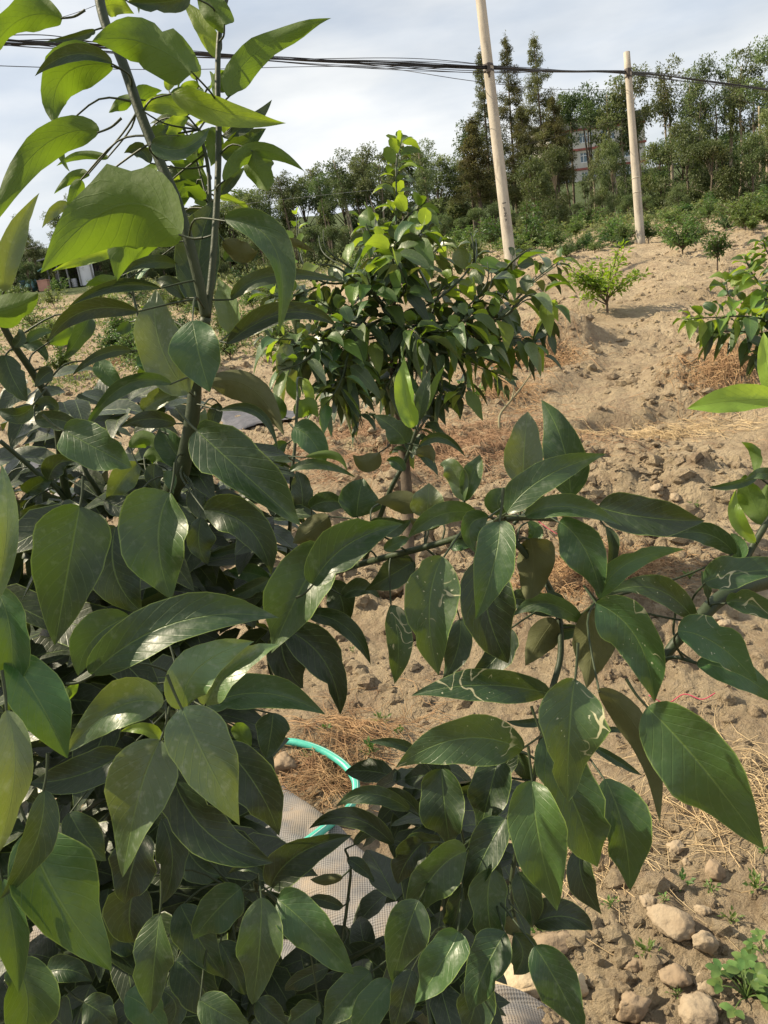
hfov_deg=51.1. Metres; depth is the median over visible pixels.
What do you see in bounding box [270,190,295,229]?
eucalyptus tree
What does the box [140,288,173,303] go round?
citrus bush
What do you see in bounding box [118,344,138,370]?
citrus bush
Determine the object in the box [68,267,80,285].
broadleaf tree
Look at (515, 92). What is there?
conifer
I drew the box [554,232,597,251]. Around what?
citrus bush
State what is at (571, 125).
eucalyptus tree
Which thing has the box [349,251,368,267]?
citrus bush
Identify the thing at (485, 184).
rusty conifer
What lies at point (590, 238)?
citrus bush
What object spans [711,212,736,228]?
citrus bush
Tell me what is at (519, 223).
broadleaf tree
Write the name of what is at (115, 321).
citrus bush
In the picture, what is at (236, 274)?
citrus bush
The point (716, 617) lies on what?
soil clod
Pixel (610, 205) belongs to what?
bush
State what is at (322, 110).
sky
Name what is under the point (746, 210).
citrus bush
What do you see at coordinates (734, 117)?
eucalyptus tree
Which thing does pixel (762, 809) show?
straw
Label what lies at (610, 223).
citrus bush
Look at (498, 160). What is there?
utility pole
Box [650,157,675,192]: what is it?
eucalyptus tree
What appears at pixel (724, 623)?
soil clod
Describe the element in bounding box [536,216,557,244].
citrus bush
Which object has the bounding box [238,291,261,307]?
citrus bush
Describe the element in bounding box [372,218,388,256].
broadleaf tree
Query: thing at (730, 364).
straw
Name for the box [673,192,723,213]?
citrus bush
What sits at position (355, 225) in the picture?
broadleaf tree
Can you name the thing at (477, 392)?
weed
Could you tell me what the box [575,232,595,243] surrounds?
citrus bush
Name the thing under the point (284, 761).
rock
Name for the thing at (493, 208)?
broadleaf tree
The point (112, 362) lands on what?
straw
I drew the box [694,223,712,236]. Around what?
citrus bush
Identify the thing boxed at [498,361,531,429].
bare sapling
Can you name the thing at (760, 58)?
eucalyptus tree
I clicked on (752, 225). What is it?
citrus bush
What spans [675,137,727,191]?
broadleaf tree
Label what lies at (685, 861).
soil clod
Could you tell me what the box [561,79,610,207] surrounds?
umbrella crowned tree
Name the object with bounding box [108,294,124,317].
citrus bush
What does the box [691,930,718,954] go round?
stone
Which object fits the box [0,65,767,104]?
overhead wire
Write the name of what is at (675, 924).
stone
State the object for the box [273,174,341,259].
broadleaf tree
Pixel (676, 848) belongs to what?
stone
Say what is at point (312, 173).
eucalyptus tree
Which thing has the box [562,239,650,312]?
citrus bush
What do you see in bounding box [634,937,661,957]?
weed
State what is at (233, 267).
broadleaf tree
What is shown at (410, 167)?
eucalyptus tree
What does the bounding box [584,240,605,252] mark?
citrus bush
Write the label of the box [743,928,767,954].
weed
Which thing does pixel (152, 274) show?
broadleaf tree
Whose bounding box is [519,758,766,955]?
straw
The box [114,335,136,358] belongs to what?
citrus bush
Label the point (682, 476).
soil clods
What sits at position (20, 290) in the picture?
citrus bush
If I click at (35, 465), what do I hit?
plastic sheet
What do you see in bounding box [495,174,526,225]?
broadleaf tree
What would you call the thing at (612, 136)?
window
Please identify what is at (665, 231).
citrus bush
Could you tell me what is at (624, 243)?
citrus bush
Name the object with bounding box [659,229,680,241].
citrus bush
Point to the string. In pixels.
(689, 695)
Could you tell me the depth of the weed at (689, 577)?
3.43 m
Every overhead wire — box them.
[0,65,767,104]
[28,181,458,248]
[512,92,762,148]
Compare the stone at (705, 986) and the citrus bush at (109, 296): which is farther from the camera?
the citrus bush at (109, 296)
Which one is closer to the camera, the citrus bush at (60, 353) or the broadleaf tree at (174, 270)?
the citrus bush at (60, 353)
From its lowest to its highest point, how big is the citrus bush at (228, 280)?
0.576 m
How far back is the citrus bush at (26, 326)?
20.84 m
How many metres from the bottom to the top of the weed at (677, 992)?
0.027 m
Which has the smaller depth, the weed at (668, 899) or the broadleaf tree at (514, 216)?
the weed at (668, 899)
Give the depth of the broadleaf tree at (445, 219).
41.48 m
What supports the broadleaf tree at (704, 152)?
on the ground
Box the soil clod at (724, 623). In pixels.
[717,619,731,627]
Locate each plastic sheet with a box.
[4,461,76,496]
[221,410,294,429]
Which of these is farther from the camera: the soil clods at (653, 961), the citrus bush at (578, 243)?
the citrus bush at (578, 243)
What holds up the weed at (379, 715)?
on the ground
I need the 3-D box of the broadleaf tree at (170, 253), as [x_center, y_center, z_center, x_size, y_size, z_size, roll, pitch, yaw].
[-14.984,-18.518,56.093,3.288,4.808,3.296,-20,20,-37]
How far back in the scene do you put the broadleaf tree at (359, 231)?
43.62 m
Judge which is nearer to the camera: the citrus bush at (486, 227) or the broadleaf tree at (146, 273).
the citrus bush at (486, 227)
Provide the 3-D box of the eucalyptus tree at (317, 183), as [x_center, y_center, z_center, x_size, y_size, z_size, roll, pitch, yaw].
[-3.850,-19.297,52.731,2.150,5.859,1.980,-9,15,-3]
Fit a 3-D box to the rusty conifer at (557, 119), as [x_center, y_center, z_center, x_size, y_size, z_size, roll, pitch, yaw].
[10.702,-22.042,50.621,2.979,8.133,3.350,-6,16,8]
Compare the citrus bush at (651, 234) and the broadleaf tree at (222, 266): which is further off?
the broadleaf tree at (222, 266)
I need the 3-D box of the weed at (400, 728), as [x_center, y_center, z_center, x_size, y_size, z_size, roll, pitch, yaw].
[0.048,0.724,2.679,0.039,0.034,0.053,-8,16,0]
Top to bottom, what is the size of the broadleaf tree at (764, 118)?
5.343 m
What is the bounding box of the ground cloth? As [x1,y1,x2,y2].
[30,785,546,1023]
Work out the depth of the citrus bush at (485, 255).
19.19 m
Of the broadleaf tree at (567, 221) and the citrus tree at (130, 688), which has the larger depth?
the broadleaf tree at (567, 221)
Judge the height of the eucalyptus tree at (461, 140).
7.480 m
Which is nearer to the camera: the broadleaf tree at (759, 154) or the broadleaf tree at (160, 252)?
the broadleaf tree at (759, 154)
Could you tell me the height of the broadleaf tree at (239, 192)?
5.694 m
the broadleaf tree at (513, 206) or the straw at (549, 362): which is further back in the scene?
the broadleaf tree at (513, 206)
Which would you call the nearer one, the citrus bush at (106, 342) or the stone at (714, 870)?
the stone at (714, 870)
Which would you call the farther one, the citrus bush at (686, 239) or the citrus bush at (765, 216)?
the citrus bush at (765, 216)
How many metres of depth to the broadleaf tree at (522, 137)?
49.45 m
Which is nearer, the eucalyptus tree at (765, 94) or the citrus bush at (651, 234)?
the citrus bush at (651, 234)
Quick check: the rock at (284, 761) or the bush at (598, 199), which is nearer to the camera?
the rock at (284, 761)
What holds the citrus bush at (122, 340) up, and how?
on the ground
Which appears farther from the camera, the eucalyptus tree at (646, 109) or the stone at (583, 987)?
the eucalyptus tree at (646, 109)
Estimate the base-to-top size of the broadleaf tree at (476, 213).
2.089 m
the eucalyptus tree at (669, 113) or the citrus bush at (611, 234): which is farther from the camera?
the eucalyptus tree at (669, 113)
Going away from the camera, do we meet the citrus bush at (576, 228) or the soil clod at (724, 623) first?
the soil clod at (724, 623)
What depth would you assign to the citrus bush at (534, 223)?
26.52 m
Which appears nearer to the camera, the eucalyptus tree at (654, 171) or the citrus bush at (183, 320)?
the citrus bush at (183, 320)
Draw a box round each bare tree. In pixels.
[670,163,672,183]
[758,106,761,181]
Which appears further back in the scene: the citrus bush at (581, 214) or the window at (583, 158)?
the window at (583, 158)
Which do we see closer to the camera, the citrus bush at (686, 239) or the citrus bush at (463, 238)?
the citrus bush at (686, 239)
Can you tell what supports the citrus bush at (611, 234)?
on the ground
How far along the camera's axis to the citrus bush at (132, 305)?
25.99 m
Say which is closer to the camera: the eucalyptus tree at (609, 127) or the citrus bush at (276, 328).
the citrus bush at (276, 328)
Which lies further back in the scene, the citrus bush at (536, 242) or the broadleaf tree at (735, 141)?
the broadleaf tree at (735, 141)
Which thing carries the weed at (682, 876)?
on the ground
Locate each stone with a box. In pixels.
[495,963,539,998]
[533,930,570,953]
[577,972,588,997]
[616,990,651,1023]
[624,957,642,972]
[639,892,655,907]
[646,903,694,941]
[658,963,692,987]
[666,839,684,855]
[678,991,717,1023]
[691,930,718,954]
[693,972,719,996]
[694,904,711,915]
[705,858,725,881]
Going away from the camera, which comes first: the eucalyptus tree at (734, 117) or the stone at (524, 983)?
the stone at (524, 983)
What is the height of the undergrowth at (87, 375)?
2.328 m
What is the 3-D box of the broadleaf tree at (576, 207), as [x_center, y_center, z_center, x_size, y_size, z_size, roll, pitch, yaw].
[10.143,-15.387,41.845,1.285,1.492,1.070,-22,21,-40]
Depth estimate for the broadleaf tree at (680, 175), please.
56.83 m
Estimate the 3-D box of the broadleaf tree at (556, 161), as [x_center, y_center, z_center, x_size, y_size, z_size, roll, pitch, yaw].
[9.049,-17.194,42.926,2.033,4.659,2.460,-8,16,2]
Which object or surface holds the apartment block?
on the ground
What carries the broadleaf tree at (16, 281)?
on the ground
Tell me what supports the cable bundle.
attached to the utility pole at (498, 160)
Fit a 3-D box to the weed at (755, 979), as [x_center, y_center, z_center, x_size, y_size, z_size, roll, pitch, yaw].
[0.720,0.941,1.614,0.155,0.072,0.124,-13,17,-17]
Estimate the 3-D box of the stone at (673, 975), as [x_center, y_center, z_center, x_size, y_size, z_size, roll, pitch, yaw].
[0.601,0.958,1.661,0.066,0.040,0.064,-8,16,0]
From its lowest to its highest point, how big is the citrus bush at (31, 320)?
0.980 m
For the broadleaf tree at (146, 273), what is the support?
on the ground
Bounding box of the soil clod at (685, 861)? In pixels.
[681,857,691,865]
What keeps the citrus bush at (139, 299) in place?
on the ground
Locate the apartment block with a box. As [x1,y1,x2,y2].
[531,109,646,183]
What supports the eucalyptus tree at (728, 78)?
on the ground
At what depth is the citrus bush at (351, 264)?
22.97 m
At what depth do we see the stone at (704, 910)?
1.81 m
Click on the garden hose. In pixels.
(343, 764)
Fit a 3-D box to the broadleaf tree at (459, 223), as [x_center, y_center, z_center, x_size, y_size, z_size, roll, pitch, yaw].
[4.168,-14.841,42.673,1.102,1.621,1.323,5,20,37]
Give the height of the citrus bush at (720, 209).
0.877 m
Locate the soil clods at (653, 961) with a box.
[79,479,767,1023]
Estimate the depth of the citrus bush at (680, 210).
34.65 m
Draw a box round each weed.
[318,724,332,728]
[358,736,376,753]
[370,711,391,722]
[394,724,402,732]
[474,383,485,397]
[531,926,544,933]
[601,894,619,908]
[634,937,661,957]
[657,891,669,903]
[665,985,682,998]
[677,867,695,890]
[682,570,694,578]
[702,878,721,892]
[705,949,767,1019]
[718,905,744,923]
[742,868,767,893]
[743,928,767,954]
[755,845,767,853]
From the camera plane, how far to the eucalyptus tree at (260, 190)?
59.19 m
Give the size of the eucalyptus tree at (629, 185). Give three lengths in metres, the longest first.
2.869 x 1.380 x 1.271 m
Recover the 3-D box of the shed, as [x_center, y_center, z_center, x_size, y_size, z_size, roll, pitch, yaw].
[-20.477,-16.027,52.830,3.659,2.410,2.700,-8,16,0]
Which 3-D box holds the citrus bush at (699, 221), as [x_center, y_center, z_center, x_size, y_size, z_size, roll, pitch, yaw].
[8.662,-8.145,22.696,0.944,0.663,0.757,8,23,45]
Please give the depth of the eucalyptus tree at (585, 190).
57.93 m
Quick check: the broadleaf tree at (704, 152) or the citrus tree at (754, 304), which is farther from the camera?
the broadleaf tree at (704, 152)
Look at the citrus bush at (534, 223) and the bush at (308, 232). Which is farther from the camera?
the bush at (308, 232)
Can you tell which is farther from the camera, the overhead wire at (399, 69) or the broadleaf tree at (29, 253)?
the broadleaf tree at (29, 253)
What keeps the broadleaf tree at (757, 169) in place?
on the ground
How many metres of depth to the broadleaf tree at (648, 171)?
58.33 m
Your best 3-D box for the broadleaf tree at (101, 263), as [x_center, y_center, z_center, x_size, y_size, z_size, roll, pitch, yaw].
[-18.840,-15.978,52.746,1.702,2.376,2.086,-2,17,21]
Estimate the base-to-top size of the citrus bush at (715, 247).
0.737 m
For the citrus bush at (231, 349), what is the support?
on the ground
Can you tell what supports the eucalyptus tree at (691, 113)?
on the ground
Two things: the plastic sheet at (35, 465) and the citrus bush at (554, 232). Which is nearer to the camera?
the plastic sheet at (35, 465)
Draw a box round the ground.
[0,155,767,1023]
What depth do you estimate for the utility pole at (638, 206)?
22.07 m
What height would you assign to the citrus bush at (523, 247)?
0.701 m
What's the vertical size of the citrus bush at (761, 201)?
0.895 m
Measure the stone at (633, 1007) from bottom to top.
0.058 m
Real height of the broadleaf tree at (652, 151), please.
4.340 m
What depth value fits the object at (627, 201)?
39.90 m
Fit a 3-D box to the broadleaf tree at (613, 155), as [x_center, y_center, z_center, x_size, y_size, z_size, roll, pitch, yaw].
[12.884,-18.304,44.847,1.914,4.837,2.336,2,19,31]
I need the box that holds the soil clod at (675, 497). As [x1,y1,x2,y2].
[670,493,681,500]
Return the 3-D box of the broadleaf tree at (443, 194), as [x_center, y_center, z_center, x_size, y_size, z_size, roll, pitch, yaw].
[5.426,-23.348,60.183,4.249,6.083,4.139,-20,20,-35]
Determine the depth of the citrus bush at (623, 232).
22.42 m
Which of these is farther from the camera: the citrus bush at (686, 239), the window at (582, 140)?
the window at (582, 140)
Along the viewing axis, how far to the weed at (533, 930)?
1.80 m
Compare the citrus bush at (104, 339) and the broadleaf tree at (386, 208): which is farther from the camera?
the broadleaf tree at (386, 208)
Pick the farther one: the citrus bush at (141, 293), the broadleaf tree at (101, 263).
the broadleaf tree at (101, 263)
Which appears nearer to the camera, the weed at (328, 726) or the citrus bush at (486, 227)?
the weed at (328, 726)
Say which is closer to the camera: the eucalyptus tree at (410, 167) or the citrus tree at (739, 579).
the citrus tree at (739, 579)
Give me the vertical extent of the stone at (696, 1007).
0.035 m
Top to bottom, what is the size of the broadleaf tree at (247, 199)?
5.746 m
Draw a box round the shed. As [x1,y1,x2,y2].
[36,258,100,288]
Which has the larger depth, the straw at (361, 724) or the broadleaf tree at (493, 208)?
the broadleaf tree at (493, 208)
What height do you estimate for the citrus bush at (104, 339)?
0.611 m
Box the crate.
[37,279,50,290]
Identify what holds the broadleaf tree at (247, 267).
on the ground
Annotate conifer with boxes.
[449,114,511,228]
[462,47,512,222]
[491,30,525,226]
[513,32,574,200]
[539,92,578,225]
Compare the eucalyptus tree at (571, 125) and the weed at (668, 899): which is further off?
the eucalyptus tree at (571, 125)
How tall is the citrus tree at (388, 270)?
2.133 m
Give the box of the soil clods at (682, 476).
[0,222,767,624]
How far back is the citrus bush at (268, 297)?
19.36 m
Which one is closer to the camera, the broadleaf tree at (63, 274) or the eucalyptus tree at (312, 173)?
the broadleaf tree at (63, 274)
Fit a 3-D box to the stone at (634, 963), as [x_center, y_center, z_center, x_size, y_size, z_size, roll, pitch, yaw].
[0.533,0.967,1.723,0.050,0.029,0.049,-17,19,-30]
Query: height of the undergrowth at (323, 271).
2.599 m
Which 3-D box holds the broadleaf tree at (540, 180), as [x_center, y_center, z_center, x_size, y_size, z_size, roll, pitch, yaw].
[7.627,-15.774,40.628,2.565,4.265,2.968,-13,17,-18]
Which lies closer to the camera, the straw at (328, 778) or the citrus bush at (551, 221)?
the straw at (328, 778)
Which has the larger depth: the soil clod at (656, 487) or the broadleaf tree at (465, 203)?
the broadleaf tree at (465, 203)
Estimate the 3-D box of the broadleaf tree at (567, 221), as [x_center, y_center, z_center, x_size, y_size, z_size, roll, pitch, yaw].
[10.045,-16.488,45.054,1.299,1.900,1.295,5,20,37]
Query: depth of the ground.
4.28 m
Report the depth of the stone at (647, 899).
1.84 m
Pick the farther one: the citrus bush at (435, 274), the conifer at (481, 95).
the conifer at (481, 95)
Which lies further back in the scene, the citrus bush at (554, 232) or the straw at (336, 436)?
the citrus bush at (554, 232)
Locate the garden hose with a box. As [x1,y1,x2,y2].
[284,738,359,837]
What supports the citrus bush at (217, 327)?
on the ground
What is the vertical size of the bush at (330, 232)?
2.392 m
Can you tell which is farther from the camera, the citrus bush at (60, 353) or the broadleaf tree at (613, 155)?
the broadleaf tree at (613, 155)
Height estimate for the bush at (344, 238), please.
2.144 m
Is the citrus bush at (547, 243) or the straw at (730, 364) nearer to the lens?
the straw at (730, 364)
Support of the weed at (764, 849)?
on the ground
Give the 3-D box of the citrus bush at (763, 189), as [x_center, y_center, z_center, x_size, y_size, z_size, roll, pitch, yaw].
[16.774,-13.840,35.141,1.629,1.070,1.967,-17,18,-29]
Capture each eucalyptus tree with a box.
[10,214,33,273]
[39,211,60,240]
[252,185,279,214]
[263,169,305,257]
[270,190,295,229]
[300,161,335,242]
[304,170,334,259]
[321,146,356,253]
[342,152,376,229]
[345,141,390,235]
[382,161,416,219]
[402,145,433,210]
[409,137,436,202]
[449,119,486,230]
[551,88,582,221]
[575,172,595,209]
[588,74,644,215]
[596,61,664,196]
[619,176,632,194]
[646,52,683,187]
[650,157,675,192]
[675,51,732,190]
[676,62,718,190]
[710,49,752,186]
[721,41,767,186]
[736,34,767,124]
[755,83,767,129]
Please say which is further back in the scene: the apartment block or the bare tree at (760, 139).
the apartment block
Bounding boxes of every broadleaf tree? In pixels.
[0,240,24,287]
[17,261,37,291]
[19,238,56,285]
[33,257,52,287]
[52,263,72,287]
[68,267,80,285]
[82,260,114,276]
[99,259,113,275]
[120,270,136,277]
[130,268,158,278]
[137,268,156,279]
[150,247,174,275]
[152,248,172,277]
[169,252,175,275]
[188,206,234,261]
[217,247,229,279]
[219,196,247,267]
[219,199,247,271]
[220,237,243,277]
[222,187,279,260]
[226,188,282,270]
[233,239,259,275]
[248,238,269,269]
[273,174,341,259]
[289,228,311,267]
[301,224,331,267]
[310,168,374,255]
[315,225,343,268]
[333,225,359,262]
[349,152,410,244]
[352,228,367,257]
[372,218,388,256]
[373,152,434,235]
[408,150,470,236]
[432,157,482,236]
[434,212,452,248]
[445,167,495,231]
[453,216,472,240]
[466,207,492,243]
[481,202,499,236]
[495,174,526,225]
[505,102,544,200]
[510,154,566,228]
[510,210,520,231]
[515,204,538,226]
[537,200,555,230]
[538,142,571,225]
[562,204,572,231]
[569,202,591,228]
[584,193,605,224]
[586,142,615,216]
[594,138,633,223]
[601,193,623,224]
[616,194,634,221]
[623,165,662,213]
[640,135,689,212]
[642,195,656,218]
[649,117,718,212]
[652,193,667,211]
[654,138,709,202]
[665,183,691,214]
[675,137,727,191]
[684,138,744,208]
[700,131,745,200]
[709,123,751,198]
[732,131,767,202]
[733,141,765,193]
[737,186,751,197]
[739,108,767,197]
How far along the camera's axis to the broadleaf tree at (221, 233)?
56.30 m
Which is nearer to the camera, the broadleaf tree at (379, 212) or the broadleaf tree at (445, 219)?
the broadleaf tree at (445, 219)
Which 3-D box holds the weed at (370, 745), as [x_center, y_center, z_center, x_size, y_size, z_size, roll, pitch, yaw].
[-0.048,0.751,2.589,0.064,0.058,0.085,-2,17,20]
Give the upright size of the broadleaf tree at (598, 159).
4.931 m
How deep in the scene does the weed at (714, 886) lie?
1.88 m
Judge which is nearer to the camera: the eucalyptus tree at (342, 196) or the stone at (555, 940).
the stone at (555, 940)
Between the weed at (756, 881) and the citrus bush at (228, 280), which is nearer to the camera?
the weed at (756, 881)
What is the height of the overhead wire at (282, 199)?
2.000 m
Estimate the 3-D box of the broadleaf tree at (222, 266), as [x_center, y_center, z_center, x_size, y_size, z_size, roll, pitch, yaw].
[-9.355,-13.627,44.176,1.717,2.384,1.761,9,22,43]
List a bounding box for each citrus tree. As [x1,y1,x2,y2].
[0,0,763,1023]
[247,130,580,639]
[664,332,767,699]
[672,233,767,377]
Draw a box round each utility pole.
[476,0,516,264]
[623,51,644,243]
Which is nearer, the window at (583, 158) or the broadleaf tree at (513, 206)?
the broadleaf tree at (513, 206)
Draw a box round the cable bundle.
[4,34,767,90]
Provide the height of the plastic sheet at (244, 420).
0.136 m
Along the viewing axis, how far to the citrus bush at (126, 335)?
13.93 m
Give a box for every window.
[579,131,592,142]
[580,151,593,162]
[601,130,614,139]
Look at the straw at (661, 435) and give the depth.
5.83 m
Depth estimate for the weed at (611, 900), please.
1.86 m
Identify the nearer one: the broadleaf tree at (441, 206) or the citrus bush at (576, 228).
the citrus bush at (576, 228)
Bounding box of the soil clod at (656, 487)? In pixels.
[650,483,663,492]
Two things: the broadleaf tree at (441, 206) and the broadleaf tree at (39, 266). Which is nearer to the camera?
the broadleaf tree at (39, 266)
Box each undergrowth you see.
[0,280,322,398]
[7,190,767,318]
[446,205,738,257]
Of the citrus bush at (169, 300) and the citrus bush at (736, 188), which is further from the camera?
the citrus bush at (736, 188)
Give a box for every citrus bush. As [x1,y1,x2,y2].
[7,283,28,293]
[17,305,53,329]
[21,321,44,335]
[26,317,74,346]
[39,288,65,306]
[44,345,71,377]
[47,277,69,291]
[93,324,133,343]
[94,328,122,348]
[102,316,135,337]
[105,329,133,356]
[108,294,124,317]
[114,290,154,300]
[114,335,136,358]
[117,332,135,355]
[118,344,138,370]
[125,300,141,315]
[129,289,163,305]
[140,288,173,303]
[164,294,183,310]
[170,305,199,327]
[177,298,190,308]
[183,302,198,316]
[210,314,221,334]
[218,328,249,359]
[221,311,248,340]
[225,275,236,284]
[230,266,255,285]
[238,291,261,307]
[258,288,274,302]
[261,325,281,345]
[263,321,294,345]
[342,258,363,270]
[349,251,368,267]
[430,267,440,277]
[444,224,483,251]
[451,237,486,253]
[473,214,499,248]
[474,201,564,249]
[476,253,491,265]
[492,234,535,253]
[512,219,550,235]
[520,230,545,247]
[529,224,571,243]
[534,232,572,248]
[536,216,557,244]
[546,219,565,230]
[552,241,577,257]
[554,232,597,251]
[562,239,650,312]
[564,215,586,238]
[570,206,606,227]
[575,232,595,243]
[578,231,612,250]
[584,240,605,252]
[596,209,634,243]
[599,224,630,242]
[608,222,634,241]
[610,233,635,247]
[634,220,659,242]
[654,214,710,254]
[654,223,679,236]
[656,206,687,224]
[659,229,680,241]
[667,204,693,216]
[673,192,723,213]
[673,211,706,230]
[689,197,711,217]
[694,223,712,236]
[696,198,720,222]
[697,224,735,269]
[711,196,733,219]
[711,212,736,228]
[716,191,767,230]
[724,180,750,200]
[728,192,767,214]
[744,216,759,232]
[748,184,767,199]
[759,204,767,226]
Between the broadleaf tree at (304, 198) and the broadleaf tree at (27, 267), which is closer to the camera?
the broadleaf tree at (27, 267)
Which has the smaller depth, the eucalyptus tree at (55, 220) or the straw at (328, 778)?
the straw at (328, 778)
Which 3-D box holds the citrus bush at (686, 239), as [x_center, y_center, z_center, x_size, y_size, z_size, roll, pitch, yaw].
[6.177,-5.754,16.717,1.068,0.818,0.856,-8,16,2]
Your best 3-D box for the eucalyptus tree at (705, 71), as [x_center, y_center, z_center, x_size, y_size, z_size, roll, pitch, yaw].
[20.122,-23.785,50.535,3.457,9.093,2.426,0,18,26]
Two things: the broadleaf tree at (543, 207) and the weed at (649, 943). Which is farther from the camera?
the broadleaf tree at (543, 207)
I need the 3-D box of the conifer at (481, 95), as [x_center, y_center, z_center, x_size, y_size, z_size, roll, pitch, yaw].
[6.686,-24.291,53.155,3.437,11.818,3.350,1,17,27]
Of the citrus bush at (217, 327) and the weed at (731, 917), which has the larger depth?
the citrus bush at (217, 327)
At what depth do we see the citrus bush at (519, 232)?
39.67 m
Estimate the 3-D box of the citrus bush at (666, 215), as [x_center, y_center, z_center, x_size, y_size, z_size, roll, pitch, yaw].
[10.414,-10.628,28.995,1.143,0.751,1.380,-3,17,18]
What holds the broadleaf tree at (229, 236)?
on the ground
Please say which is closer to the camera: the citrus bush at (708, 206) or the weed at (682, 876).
the weed at (682, 876)
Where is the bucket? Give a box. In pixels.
[71,278,77,286]
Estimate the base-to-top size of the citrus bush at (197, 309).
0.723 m
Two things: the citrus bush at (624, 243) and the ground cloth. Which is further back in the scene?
the citrus bush at (624, 243)
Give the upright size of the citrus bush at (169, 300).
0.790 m
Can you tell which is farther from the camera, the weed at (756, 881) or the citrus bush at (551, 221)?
the citrus bush at (551, 221)
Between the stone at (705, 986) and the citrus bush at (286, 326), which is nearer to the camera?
the stone at (705, 986)
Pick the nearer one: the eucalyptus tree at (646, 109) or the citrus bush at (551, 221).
the citrus bush at (551, 221)
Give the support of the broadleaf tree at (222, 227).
on the ground
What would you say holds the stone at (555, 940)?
on the ground
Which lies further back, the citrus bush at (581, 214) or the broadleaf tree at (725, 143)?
the broadleaf tree at (725, 143)
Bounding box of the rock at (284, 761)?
[274,751,298,772]
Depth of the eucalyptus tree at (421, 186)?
48.91 m
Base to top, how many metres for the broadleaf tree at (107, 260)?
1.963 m
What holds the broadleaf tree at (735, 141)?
on the ground
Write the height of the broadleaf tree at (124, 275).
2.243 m
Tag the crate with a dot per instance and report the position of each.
(43, 285)
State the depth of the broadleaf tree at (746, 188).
40.53 m
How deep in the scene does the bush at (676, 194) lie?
39.08 m
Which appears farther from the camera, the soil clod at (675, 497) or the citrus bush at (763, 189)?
the citrus bush at (763, 189)
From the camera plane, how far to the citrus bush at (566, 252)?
19.97 m
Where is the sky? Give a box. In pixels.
[0,0,767,247]
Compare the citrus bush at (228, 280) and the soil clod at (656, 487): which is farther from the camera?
the citrus bush at (228, 280)
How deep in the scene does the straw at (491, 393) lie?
6.69 m
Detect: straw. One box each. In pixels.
[25,356,135,386]
[213,370,663,479]
[256,367,767,517]
[276,723,422,813]
[278,668,456,811]
[438,367,601,423]
[442,390,767,442]
[456,305,617,375]
[459,531,765,626]
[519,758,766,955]
[604,698,767,921]
[631,326,765,428]
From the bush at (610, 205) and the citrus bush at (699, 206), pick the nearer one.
the citrus bush at (699, 206)
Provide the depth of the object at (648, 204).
39.60 m
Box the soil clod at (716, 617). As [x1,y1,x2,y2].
[712,614,722,621]
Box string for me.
[648,693,715,701]
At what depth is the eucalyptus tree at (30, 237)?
56.03 m
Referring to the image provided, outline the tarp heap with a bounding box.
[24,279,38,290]
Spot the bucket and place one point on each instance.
(74, 282)
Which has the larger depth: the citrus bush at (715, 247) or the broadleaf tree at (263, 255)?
the broadleaf tree at (263, 255)
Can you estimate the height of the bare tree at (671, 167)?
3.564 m
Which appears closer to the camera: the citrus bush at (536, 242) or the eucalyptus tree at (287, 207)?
the citrus bush at (536, 242)
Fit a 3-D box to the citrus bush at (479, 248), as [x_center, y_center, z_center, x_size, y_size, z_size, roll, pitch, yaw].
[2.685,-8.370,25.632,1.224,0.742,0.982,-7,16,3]
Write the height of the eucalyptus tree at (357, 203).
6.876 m
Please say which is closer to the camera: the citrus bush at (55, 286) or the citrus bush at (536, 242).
the citrus bush at (536, 242)
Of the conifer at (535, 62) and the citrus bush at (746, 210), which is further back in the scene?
the conifer at (535, 62)
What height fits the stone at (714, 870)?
0.044 m
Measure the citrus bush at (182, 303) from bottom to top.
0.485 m
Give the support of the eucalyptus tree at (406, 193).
on the ground
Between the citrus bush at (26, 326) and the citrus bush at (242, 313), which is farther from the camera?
the citrus bush at (26, 326)
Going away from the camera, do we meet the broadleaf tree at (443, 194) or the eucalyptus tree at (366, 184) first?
the eucalyptus tree at (366, 184)
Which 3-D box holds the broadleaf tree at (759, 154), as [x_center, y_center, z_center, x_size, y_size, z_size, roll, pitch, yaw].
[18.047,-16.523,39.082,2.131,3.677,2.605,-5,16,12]
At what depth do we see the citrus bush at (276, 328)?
13.07 m
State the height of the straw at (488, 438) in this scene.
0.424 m
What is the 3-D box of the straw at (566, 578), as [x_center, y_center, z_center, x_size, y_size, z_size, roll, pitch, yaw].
[0.936,0.266,3.682,1.573,0.217,1.182,-10,16,-8]
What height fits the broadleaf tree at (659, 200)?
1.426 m
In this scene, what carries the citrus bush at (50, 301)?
on the ground
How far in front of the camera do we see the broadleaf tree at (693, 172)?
41.26 m
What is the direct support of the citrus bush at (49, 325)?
on the ground

